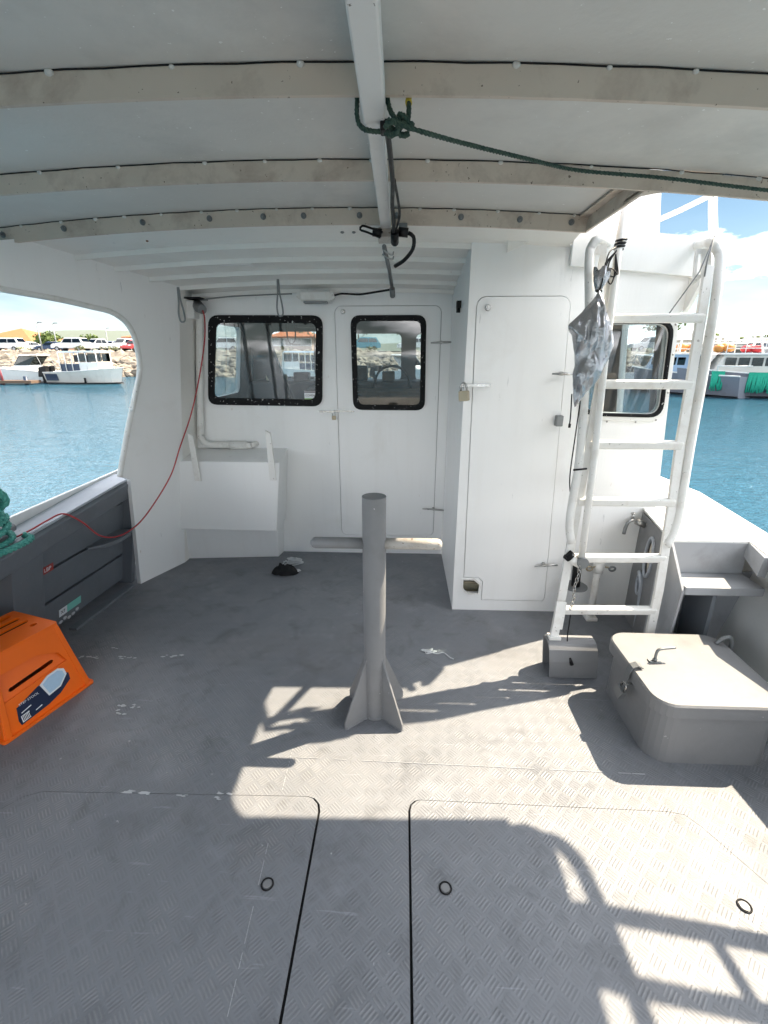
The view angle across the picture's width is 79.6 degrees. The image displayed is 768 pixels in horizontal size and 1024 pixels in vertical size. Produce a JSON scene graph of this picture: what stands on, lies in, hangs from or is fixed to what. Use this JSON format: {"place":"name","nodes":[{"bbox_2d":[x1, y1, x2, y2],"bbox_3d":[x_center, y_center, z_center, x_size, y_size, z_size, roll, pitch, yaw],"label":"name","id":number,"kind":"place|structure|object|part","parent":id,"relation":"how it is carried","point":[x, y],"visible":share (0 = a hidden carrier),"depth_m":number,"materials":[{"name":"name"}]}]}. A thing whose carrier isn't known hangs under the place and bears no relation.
{"place":"outdoors","nodes":[
{"label":"outdoors","id":0,"kind":"place"},
{"bbox_2d":[0,347,689,377],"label":"rock armour","id":1,"kind":"object","parent":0,"point":[222,367],"visible":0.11,"depth_m":57.28,"materials":[{"name":"beige stone"}]},
{"bbox_2d":[0,352,689,367],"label":"embankment","id":2,"kind":"structure","parent":0,"point":[119,355],"depth_m":59.01,"materials":[{"name":"beige stone"}]},
{"bbox_2d":[40,330,651,350],"bbox_3d":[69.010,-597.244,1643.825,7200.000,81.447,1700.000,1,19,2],"label":"hills","id":3,"kind":"structure","parent":0,"point":[113,335],"depth_m":1347.62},
{"bbox_2d":[0,377,767,532],"bbox_3d":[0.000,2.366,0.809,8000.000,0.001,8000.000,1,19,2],"label":"water","id":4,"kind":"structure","parent":0,"point":[57,439],"depth_m":14.16,"materials":[{"name":"blue liquid"}]},
{"bbox_2d":[0,370,40,384],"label":"pontoon","id":5,"kind":"object","parent":4,"relation":"on","point":[25,381],"visible":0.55,"depth_m":39.91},
{"bbox_2d":[0,354,60,382],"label":"moored boat","id":6,"kind":"object","parent":4,"relation":"on","point":[27,365],"visible":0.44,"depth_m":42.48,"materials":[{"name":"white plastic"}]},
{"bbox_2d":[38,351,123,383],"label":"moored boat","id":7,"kind":"object","parent":4,"relation":"on","point":[88,369],"visible":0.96,"depth_m":40.94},
{"bbox_2d":[281,351,314,375],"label":"moored boat","id":8,"kind":"object","parent":4,"relation":"on","point":[291,364],"visible":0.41,"depth_m":44.26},
{"bbox_2d":[369,354,419,378],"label":"moored boat","id":9,"kind":"object","parent":4,"relation":"on","point":[374,370],"visible":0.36,"depth_m":41.75,"materials":[{"name":"white plastic"}]},
{"bbox_2d":[625,354,652,379],"bbox_3d":[21.960,-11.475,37.949,2.388,2.890,7.336,-4,19,-10],"label":"moored boat","id":10,"kind":"object","parent":4,"relation":"on","point":[644,359],"visible":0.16,"depth_m":38.07,"materials":[{"name":"plastic"}]},
{"bbox_2d":[632,326,752,398],"bbox_3d":[20.219,-9.898,30.673,2.886,4.612,8.004,-8,21,-23],"label":"moored boat","id":11,"kind":"object","parent":4,"relation":"on","point":[733,386],"visible":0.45,"depth_m":29.65,"materials":[{"name":"white paint"},{"name":"glass"},{"name":"blue paint"}]},
{"bbox_2d":[676,343,688,351],"bbox_3d":[19.779,-10.926,30.575,0.770,0.560,0.700,1,19,2],"label":"buoy","id":12,"kind":"object","parent":11,"relation":"on","point":[684,345],"visible":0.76,"depth_m":30.35,"materials":[{"name":"orange plastic"}]},
{"bbox_2d":[673,323,767,397],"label":"moored boat","id":13,"kind":"object","parent":4,"relation":"on","point":[758,362],"visible":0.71,"depth_m":27.68,"materials":[{"name":"white paint"},{"name":"glass"},{"name":"green fabric"}]},
{"bbox_2d":[709,371,724,390],"bbox_3d":[20.303,-7.993,28.142,0.701,1.172,0.292,8,20,21],"label":"hanging net","id":14,"kind":"object","parent":13,"relation":"hanging from","point":[714,378],"visible":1,"depth_m":28.04,"materials":[{"name":"green fabric"}]},
{"bbox_2d":[713,344,723,352],"bbox_3d":[20.584,-10.049,28.320,0.660,0.480,0.600,1,19,2],"label":"buoy","id":15,"kind":"object","parent":13,"relation":"on","point":[718,348],"visible":0.99,"depth_m":28.15,"materials":[{"name":"orange plastic"}]},
{"bbox_2d":[724,344,735,351],"bbox_3d":[21.009,-9.986,28.043,0.660,0.480,0.600,1,19,2],"label":"buoy","id":16,"kind":"object","parent":13,"relation":"on","point":[729,346],"visible":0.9,"depth_m":27.86,"materials":[{"name":"orange plastic"}]},
{"bbox_2d":[740,345,751,352],"bbox_3d":[21.880,-9.849,27.826,0.616,0.448,0.560,1,19,2],"label":"buoy","id":17,"kind":"object","parent":13,"relation":"on","point":[747,350],"visible":0.67,"depth_m":27.69,"materials":[{"name":"red plastic"}]},
{"bbox_2d":[744,372,767,393],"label":"hanging net","id":18,"kind":"object","parent":13,"relation":"hanging from","point":[760,379],"visible":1,"depth_m":27.20,"materials":[{"name":"green fabric"}]},
{"bbox_2d":[751,345,760,352],"bbox_3d":[22.304,-9.739,27.566,0.616,0.448,0.560,1,19,2],"label":"buoy","id":19,"kind":"object","parent":13,"relation":"on","point":[756,350],"visible":0.84,"depth_m":27.42,"materials":[{"name":"red plastic"}]},
{"bbox_2d":[701,323,763,360],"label":"moored boat","id":20,"kind":"object","parent":4,"relation":"on","point":[739,345],"visible":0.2,"depth_m":40.98,"materials":[{"name":"paint"}]},
{"bbox_2d":[711,333,767,361],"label":"moored boat","id":21,"kind":"object","parent":4,"relation":"on","point":[764,344],"visible":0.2,"depth_m":37.27,"materials":[{"name":"paint"}]},
{"bbox_2d":[722,330,759,342],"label":"moored boat","id":22,"kind":"object","parent":4,"relation":"on","point":[750,336],"visible":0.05,"depth_m":54.25,"materials":[{"name":"paint"}]},
{"bbox_2d":[0,170,767,344],"label":"sky","id":23,"kind":"structure","parent":0,"point":[742,223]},
{"label":"quay ground","id":24,"kind":"structure","parent":0,"visible":0},
{"bbox_2d":[0,338,29,350],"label":"parked car","id":25,"kind":"object","parent":24,"relation":"on","point":[12,343],"visible":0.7,"depth_m":63.70,"materials":[{"name":"white metal"}]},
{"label":"window","id":26,"kind":"part","parent":25,"relation":"part of","materials":[{"name":"black glass"}]},
{"bbox_2d":[7,341,40,350],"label":"parked car","id":27,"kind":"object","parent":24,"relation":"on","point":[32,344],"visible":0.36,"depth_m":70.82,"materials":[{"name":"silver metal"}]},
{"bbox_2d":[0,328,76,350],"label":"house","id":28,"kind":"structure","parent":24,"relation":"on","point":[25,334],"depth_m":98.06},
{"bbox_2d":[36,322,42,349],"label":"lamp post","id":29,"kind":"object","parent":24,"relation":"on","point":[39,335],"visible":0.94,"depth_m":69.22,"materials":[{"name":"metal"}]},
{"bbox_2d":[33,334,51,344],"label":"bush","id":30,"kind":"object","parent":24,"relation":"on","point":[44,338],"visible":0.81,"depth_m":74.62,"materials":[{"name":"green plant"}]},
{"bbox_2d":[32,330,62,349],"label":"bush","id":31,"kind":"object","parent":24,"relation":"on","point":[52,338],"visible":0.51,"depth_m":80.45,"materials":[{"name":"green plant"}]},
{"bbox_2d":[34,341,68,350],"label":"parked car","id":32,"kind":"object","parent":24,"relation":"on","point":[46,345],"visible":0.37,"depth_m":70.79,"materials":[{"name":"blue metal"}]},
{"bbox_2d":[51,338,92,350],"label":"parked car","id":33,"kind":"object","parent":24,"relation":"on","point":[65,344],"visible":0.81,"depth_m":63.16,"materials":[{"name":"white metal"}]},
{"bbox_2d":[79,333,98,339],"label":"bush","id":34,"kind":"object","parent":24,"relation":"on","point":[89,336],"visible":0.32,"depth_m":81.97,"materials":[{"name":"green plant"}]},
{"bbox_2d":[83,339,108,350],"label":"parked car","id":35,"kind":"object","parent":24,"relation":"on","point":[96,343],"visible":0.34,"depth_m":65.80,"materials":[{"name":"silver metal"}]},
{"bbox_2d":[96,341,117,350],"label":"parked car","id":36,"kind":"object","parent":24,"relation":"on","point":[109,342],"visible":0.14,"depth_m":68.57,"materials":[{"name":"white metal"}]},
{"bbox_2d":[106,338,131,349],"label":"parked car","id":37,"kind":"object","parent":24,"relation":"on","point":[118,342],"visible":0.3,"depth_m":65.29,"materials":[{"name":"white metal"}]},
{"bbox_2d":[120,340,134,350],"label":"parked car","id":38,"kind":"object","parent":24,"relation":"on","point":[127,345],"visible":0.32,"depth_m":61.70,"materials":[{"name":"red metal"}]},
{"bbox_2d":[15,345,417,350],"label":"scrub","id":39,"kind":"object","parent":24,"relation":"on","point":[116,348],"visible":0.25,"depth_m":61.37,"materials":[{"name":"green plant"}]},
{"bbox_2d":[216,337,235,349],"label":"parked car","id":40,"kind":"object","parent":24,"relation":"on","point":[226,342],"visible":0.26,"depth_m":62.03,"materials":[{"name":"white metal"}]},
{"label":"window","id":41,"kind":"part","parent":40,"relation":"part of","materials":[{"name":"black glass"}]},
{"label":"window","id":42,"kind":"part","parent":40,"relation":"part of","materials":[{"name":"glass"}]},
{"bbox_2d":[272,332,315,350],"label":"house","id":43,"kind":"structure","parent":24,"relation":"on","point":[304,341],"depth_m":81.34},
{"bbox_2d":[272,338,281,345],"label":"window","id":44,"kind":"structure","parent":43,"relation":"in","point":[275,341],"depth_m":81.38,"materials":[{"name":"grey glass"}]},
{"bbox_2d":[281,338,291,345],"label":"window","id":45,"kind":"structure","parent":43,"relation":"in","point":[285,342],"depth_m":81.33,"materials":[{"name":"grey glass"}]},
{"bbox_2d":[291,338,301,345],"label":"window","id":46,"kind":"structure","parent":43,"relation":"in","point":[298,342],"depth_m":81.26,"materials":[{"name":"grey glass"}]},
{"bbox_2d":[301,338,311,345],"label":"window","id":47,"kind":"structure","parent":43,"relation":"in","point":[305,341],"depth_m":81.20,"materials":[{"name":"grey glass"}]},
{"bbox_2d":[297,332,315,349],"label":"tree","id":48,"kind":"object","parent":24,"relation":"on","point":[314,339],"visible":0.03,"depth_m":75.50,"materials":[{"name":"plant"}]},
{"bbox_2d":[356,337,380,348],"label":"parked car","id":49,"kind":"object","parent":24,"relation":"on","point":[364,342],"visible":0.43,"depth_m":61.41,"materials":[{"name":"blue metal"}]},
{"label":"window","id":50,"kind":"part","parent":49,"relation":"part of","materials":[{"name":"black glass"}]},
{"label":"window","id":51,"kind":"part","parent":49,"relation":"part of","materials":[{"name":"black glass"}]},
{"bbox_2d":[397,337,420,347],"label":"parked car","id":52,"kind":"object","parent":24,"relation":"on","point":[418,342],"visible":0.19,"depth_m":61.01,"materials":[{"name":"white metal"}]},
{"bbox_2d":[627,337,654,350],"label":"parked car","id":53,"kind":"object","parent":24,"relation":"on","point":[646,342],"visible":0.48,"depth_m":60.41,"materials":[{"name":"silver metal"}]},
{"bbox_2d":[642,323,685,331],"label":"tree","id":54,"kind":"object","parent":24,"relation":"on","point":[653,327],"visible":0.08,"depth_m":74.98,"materials":[{"name":"green plant"}]},
{"bbox_2d":[676,334,691,344],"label":"marina building","id":55,"kind":"structure","parent":24,"relation":"on","point":[687,338],"depth_m":163.42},
{"bbox_2d":[703,332,732,342],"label":"marina building","id":56,"kind":"structure","parent":24,"relation":"on","point":[722,337],"depth_m":173.62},
{"bbox_2d":[727,333,767,341],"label":"marina building","id":57,"kind":"structure","parent":24,"relation":"on","point":[744,336],"depth_m":168.60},
{"bbox_3d":[0.056,0.461,4.063,4.220,1.900,13.910,1,19,2],"label":"hull","id":58,"kind":"object","parent":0,"visible":0},
{"bbox_2d":[0,469,135,630],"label":"port bulwark","id":59,"kind":"object","parent":58,"relation":"attached to","point":[89,565],"visible":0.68,"depth_m":2.80,"materials":[{"name":"grey metal"}]},
{"bbox_2d":[0,523,15,536],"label":"mooring bitt","id":60,"kind":"object","parent":59,"relation":"on","point":[13,528],"visible":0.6,"depth_m":2.35,"materials":[{"name":"grey metal"}]},
{"bbox_2d":[0,488,34,556],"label":"rope coil","id":61,"kind":"object","parent":60,"relation":"on","point":[6,526],"visible":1,"depth_m":2.21,"materials":[{"name":"green fabric"}]},
{"bbox_2d":[43,563,52,574],"bbox_3d":[-1.908,0.323,2.617,0.010,0.045,0.080,1,19,3],"label":"bulwark sticker","id":62,"kind":"object","parent":59,"relation":"attached to","point":[47,568],"visible":1,"depth_m":2.62,"materials":[{"name":"red plastic"}]},
{"bbox_2d":[59,595,80,623],"bbox_3d":[-1.970,0.617,2.891,0.026,0.109,0.188,2,19,5],"label":"bulwark sticker","id":63,"kind":"object","parent":59,"relation":"attached to","point":[69,606],"visible":1,"depth_m":2.88,"materials":[{"name":"green plastic"}]},
{"bbox_3d":[-2.089,0.169,-0.014,0.122,1.457,1.952,1,19,2],"label":"canopy support","id":64,"kind":"object","parent":59,"relation":"on","visible":0},
{"bbox_2d":[0,0,767,243],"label":"canopy","id":65,"kind":"object","parent":64,"relation":"on","point":[125,116],"visible":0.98,"depth_m":1.25,"materials":[{"name":"paint"}]},
{"bbox_2d":[359,119,415,267],"bbox_3d":[-0.001,-1.073,1.654,0.256,0.178,1.132,1,19,2],"label":"spine cable","id":66,"kind":"object","parent":65,"relation":"attached to","point":[401,230],"visible":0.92,"depth_m":1.96,"materials":[{"name":"black plastic"}]},
{"bbox_2d":[354,98,767,192],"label":"overhead rope","id":67,"kind":"object","parent":65,"relation":"attached to","point":[400,121],"visible":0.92,"depth_m":1.15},
{"bbox_2d":[0,551,767,1023],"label":"deck","id":68,"kind":"structure","parent":58,"relation":"on","point":[212,811],"depth_m":1.63,"materials":[{"name":"paint"}]},
{"bbox_2d":[0,611,93,744],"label":"storage box","id":69,"kind":"object","parent":68,"relation":"on","point":[29,644],"visible":1,"depth_m":2.14,"materials":[{"name":"orange plastic"}]},
{"bbox_2d":[179,430,287,557],"bbox_3d":[-1.201,-0.126,3.642,0.874,1.084,0.323,1,19,2],"label":"storage bench","id":70,"kind":"object","parent":68,"relation":"on","point":[232,502],"visible":0.98,"depth_m":3.54,"materials":[{"name":"white paint"}]},
{"bbox_2d":[272,563,298,575],"bbox_3d":[-0.763,0.430,3.553,0.210,0.080,0.125,1,19,2],"label":"cloth heap","id":71,"kind":"object","parent":68,"relation":"on","point":[281,569],"visible":1,"depth_m":3.53,"materials":[{"name":"black fabric"}]},
{"bbox_2d":[283,557,303,565],"bbox_3d":[-0.732,0.397,3.721,0.163,0.046,0.114,1,19,2],"label":"white cord tangle","id":72,"kind":"object","parent":68,"relation":"on","point":[294,561],"visible":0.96,"depth_m":3.71,"materials":[{"name":"fabric"}]},
{"bbox_2d":[0,225,708,610],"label":"cabin","id":73,"kind":"object","parent":68,"relation":"on","point":[478,483],"visible":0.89,"depth_m":2.91,"materials":[{"name":"white paint"}]},
{"bbox_2d":[177,287,185,322],"bbox_3d":[-1.276,-1.297,2.889,0.046,0.205,0.011,1,19,2],"label":"wire loop","id":74,"kind":"object","parent":73,"relation":"hanging from","point":[179,296],"visible":1,"depth_m":2.89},
{"bbox_2d":[184,297,207,319],"bbox_3d":[-1.320,-1.442,3.268,0.162,0.135,0.172,1,19,2],"label":"power socket","id":75,"kind":"object","parent":73,"relation":"attached to","point":[195,306],"visible":0.79,"depth_m":3.22,"materials":[{"name":"white plastic"}]},
{"bbox_2d":[16,310,205,537],"bbox_3d":[-1.628,-0.516,2.784,0.160,1.409,1.569,8,21,23],"label":"power cable","id":76,"kind":"object","parent":75,"relation":"attached to","point":[43,522],"visible":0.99,"depth_m":3.17,"materials":[{"name":"red rubber"}]},
{"bbox_2d":[195,313,258,448],"bbox_3d":[-1.231,-0.992,3.488,0.477,1.039,0.075,1,19,2],"label":"conduit","id":77,"kind":"object","parent":73,"relation":"attached to","point":[203,440],"visible":0.92,"depth_m":3.53,"materials":[{"name":"white plastic"}]},
{"bbox_2d":[204,293,291,299],"bbox_3d":[-0.952,-1.506,3.223,0.621,0.044,0.024,0,19,0],"label":"ceiling wire","id":78,"kind":"object","parent":73,"relation":"attached to","point":[247,295],"visible":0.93,"depth_m":3.22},
{"bbox_2d":[208,315,322,405],"bbox_3d":[-0.900,-1.125,3.456,0.907,0.649,0.020,1,19,2],"label":"window frame","id":79,"kind":"structure","parent":73,"relation":"in","point":[215,320],"depth_m":3.44,"materials":[{"name":"black rubber"}]},
{"bbox_2d":[276,279,283,316],"bbox_3d":[-0.670,-1.366,2.945,0.046,0.220,0.011,1,19,2],"label":"wire loop","id":80,"kind":"object","parent":73,"relation":"hanging from","point":[278,286],"visible":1,"depth_m":2.95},
{"bbox_2d":[304,391,314,398],"bbox_3d":[-0.565,-0.884,3.529,0.090,0.086,0.003,1,19,2],"label":"window sticker","id":81,"kind":"object","parent":73,"relation":"attached to","point":[309,394],"depth_m":3.52,"materials":[{"name":"white paper"}]},
{"bbox_2d":[306,349,315,390],"bbox_3d":[-0.471,-0.742,4.552,0.460,1.660,0.550,1,19,2],"label":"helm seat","id":82,"kind":"object","parent":73,"relation":"on","point":[310,388],"visible":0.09,"depth_m":4.15,"materials":[{"name":"grey metal"}]},
{"bbox_2d":[296,291,335,303],"bbox_3d":[-0.471,-1.495,3.216,0.262,0.080,0.130,1,19,2],"label":"ceiling lamp","id":83,"kind":"object","parent":73,"relation":"attached to","point":[315,297],"visible":1,"depth_m":3.17,"materials":[{"name":"white plastic"}]},
{"bbox_2d":[334,289,389,295],"bbox_3d":[-0.158,-1.469,3.092,0.436,0.027,0.027,9,21,24],"label":"lamp wire","id":84,"kind":"object","parent":83,"relation":"attached to","point":[372,292],"visible":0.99,"depth_m":3.08,"materials":[{"name":"black plastic"}]},
{"bbox_2d":[335,306,440,535],"bbox_3d":[0.028,-0.642,3.592,0.765,1.765,0.044,1,19,2],"label":"door","id":85,"kind":"structure","parent":73,"relation":"in","point":[389,450],"depth_m":3.61,"materials":[{"name":"white paint"}]},
{"bbox_2d":[382,244,394,297],"bbox_3d":[0.032,-1.343,2.611,0.062,0.168,0.712,1,19,2],"label":"pipe","id":86,"kind":"object","parent":73,"relation":"hanging from","point":[387,259],"visible":1,"depth_m":2.57,"materials":[{"name":"metal"}]},
{"bbox_2d":[220,169,660,266],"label":"radar arch","id":87,"kind":"structure","parent":73,"relation":"on","point":[643,213],"depth_m":2.54,"materials":[{"name":"white paint"}]},
{"bbox_2d":[456,301,460,312],"bbox_3d":[0.451,-1.241,2.788,0.026,0.065,0.050,1,19,2],"label":"wall light switch","id":88,"kind":"object","parent":73,"relation":"attached to","point":[458,305],"depth_m":2.77,"materials":[{"name":"black plastic"}]},
{"bbox_2d":[458,382,469,400],"bbox_3d":[0.445,-0.666,2.553,0.060,0.104,0.025,10,21,27],"label":"padlock","id":89,"kind":"object","parent":73,"relation":"hanging from","point":[464,395],"visible":1,"depth_m":2.55,"materials":[{"name":"gold metal"}]},
{"bbox_2d":[464,296,571,600],"bbox_3d":[0.791,-0.278,2.717,0.593,1.812,0.075,1,19,2],"label":"locker door","id":90,"kind":"structure","parent":73,"relation":"in","point":[520,345],"depth_m":2.68,"materials":[{"name":"white paint"}]},
{"bbox_2d":[568,566,587,591],"bbox_3d":[1.182,0.366,2.826,0.150,0.203,0.150,1,19,2],"label":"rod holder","id":91,"kind":"object","parent":73,"relation":"attached to","point":[581,587],"visible":0.56,"depth_m":2.82,"materials":[{"name":"plastic"}]},
{"bbox_2d":[588,323,677,421],"bbox_3d":[1.343,-0.777,2.528,0.486,0.556,0.013,1,19,2],"label":"window frame","id":92,"kind":"structure","parent":73,"relation":"in","point":[605,418],"depth_m":2.58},
{"bbox_2d":[622,512,645,533],"bbox_3d":[1.495,0.069,2.737,0.112,0.131,0.099,-17,25,-40],"label":"water tap","id":93,"kind":"object","parent":73,"relation":"attached to","point":[640,523],"visible":1,"depth_m":2.73,"materials":[{"name":"metal"}]},
{"bbox_2d":[657,196,718,239],"bbox_3d":[1.652,-1.675,2.358,0.277,0.674,0.464,1,19,2],"label":"roof rail","id":94,"kind":"object","parent":73,"relation":"attached to","point":[712,216],"visible":0.5,"depth_m":2.36,"materials":[{"name":"white metal"}]},
{"bbox_2d":[310,493,441,731],"bbox_3d":[-0.032,0.441,2.003,0.538,1.072,0.232,1,19,2],"label":"mooring post","id":95,"kind":"object","parent":68,"relation":"on","point":[376,692],"visible":1,"depth_m":1.95,"materials":[{"name":"metal"}]},
{"bbox_2d":[421,648,453,658],"bbox_3d":[0.302,0.794,2.602,0.193,0.013,0.056,6,20,17],"label":"frayed string","id":96,"kind":"object","parent":68,"relation":"on","point":[427,650],"visible":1,"depth_m":2.61,"materials":[{"name":"white fabric"}]},
{"bbox_2d":[542,635,597,678],"bbox_3d":[0.980,0.753,2.435,0.265,0.200,0.135,1,19,2],"label":"pipe cover","id":97,"kind":"object","parent":68,"relation":"on","point":[581,652],"visible":1,"depth_m":2.38,"materials":[{"name":"grey metal"}]},
{"bbox_2d":[583,563,615,621],"bbox_3d":[1.317,0.494,2.882,0.182,0.400,0.076,1,19,2],"label":"drain pipe","id":98,"kind":"object","parent":68,"relation":"on","point":[597,569],"visible":0.91,"depth_m":2.85,"materials":[{"name":"grey metal"}]},
{"bbox_2d":[547,234,725,640],"bbox_3d":[1.221,-0.264,2.390,0.705,2.145,0.666,1,19,2],"label":"ladder","id":99,"kind":"object","parent":68,"relation":"on","point":[682,444],"visible":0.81,"depth_m":2.20,"materials":[{"name":"white metal"}]},
{"bbox_2d":[569,400,586,490],"bbox_3d":[0.912,-0.296,2.194,0.069,0.525,0.117,-4,19,-13],"label":"side line","id":100,"kind":"object","parent":99,"relation":"attached to","point":[578,469],"visible":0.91,"depth_m":2.20,"materials":[{"name":"black plastic"}]},
{"bbox_2d":[568,247,616,427],"bbox_3d":[0.918,-0.755,2.018,0.220,0.759,0.149,-6,20,-16],"label":"foil bag","id":101,"kind":"object","parent":99,"relation":"hanging from","point":[590,329],"visible":1,"depth_m":1.98,"materials":[{"name":"silver plastic"}]},
{"bbox_2d":[563,204,629,568],"bbox_3d":[1.090,-0.863,2.293,0.122,2.172,0.812,7,20,20],"label":"tall pole","id":102,"kind":"object","parent":99,"relation":"attached to","point":[581,560],"visible":0.77,"depth_m":2.17,"materials":[{"name":"white metal"}]},
{"bbox_2d":[567,565,580,665],"bbox_3d":[0.952,0.523,2.332,0.045,0.535,0.115,-1,19,-4],"label":"safety chain","id":103,"kind":"object","parent":102,"relation":"hanging from","point":[570,659],"visible":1,"depth_m":2.31,"materials":[{"name":"metal"}]},
{"bbox_2d":[604,238,627,284],"bbox_3d":[1.022,-1.105,2.036,0.102,0.190,0.054,-18,26,-42],"label":"pole lashing","id":104,"kind":"object","parent":102,"relation":"attached to","point":[615,269],"visible":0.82,"depth_m":2.02,"materials":[{"name":"black plastic"}]},
{"bbox_2d":[669,236,714,312],"bbox_3d":[1.380,-1.058,2.073,0.132,0.319,0.027,7,20,19],"label":"thin line","id":105,"kind":"object","parent":99,"relation":"attached to","point":[709,249],"visible":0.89,"depth_m":2.05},
{"bbox_2d":[633,570,642,625],"bbox_3d":[1.547,0.518,2.810,0.056,0.363,0.151,10,21,27],"label":"wall hose","id":106,"kind":"object","parent":68,"relation":"on","point":[640,580],"depth_m":2.73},
{"bbox_2d":[606,633,767,764],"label":"hatch locker","id":107,"kind":"object","parent":68,"relation":"on","point":[695,699],"visible":0.98,"depth_m":1.91,"materials":[{"name":"grey metal"}]},
{"bbox_2d":[613,681,626,698],"bbox_3d":[1.052,0.783,2.045,0.023,0.097,0.074,-1,19,-3],"label":"latch","id":108,"kind":"object","parent":107,"relation":"hanging from","point":[619,690],"visible":1,"depth_m":2.04,"materials":[{"name":"metal"}]},
{"bbox_2d":[625,476,767,682],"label":"starboard bulwark","id":109,"kind":"object","parent":58,"relation":"attached to","point":[716,584],"visible":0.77,"depth_m":2.40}
]}

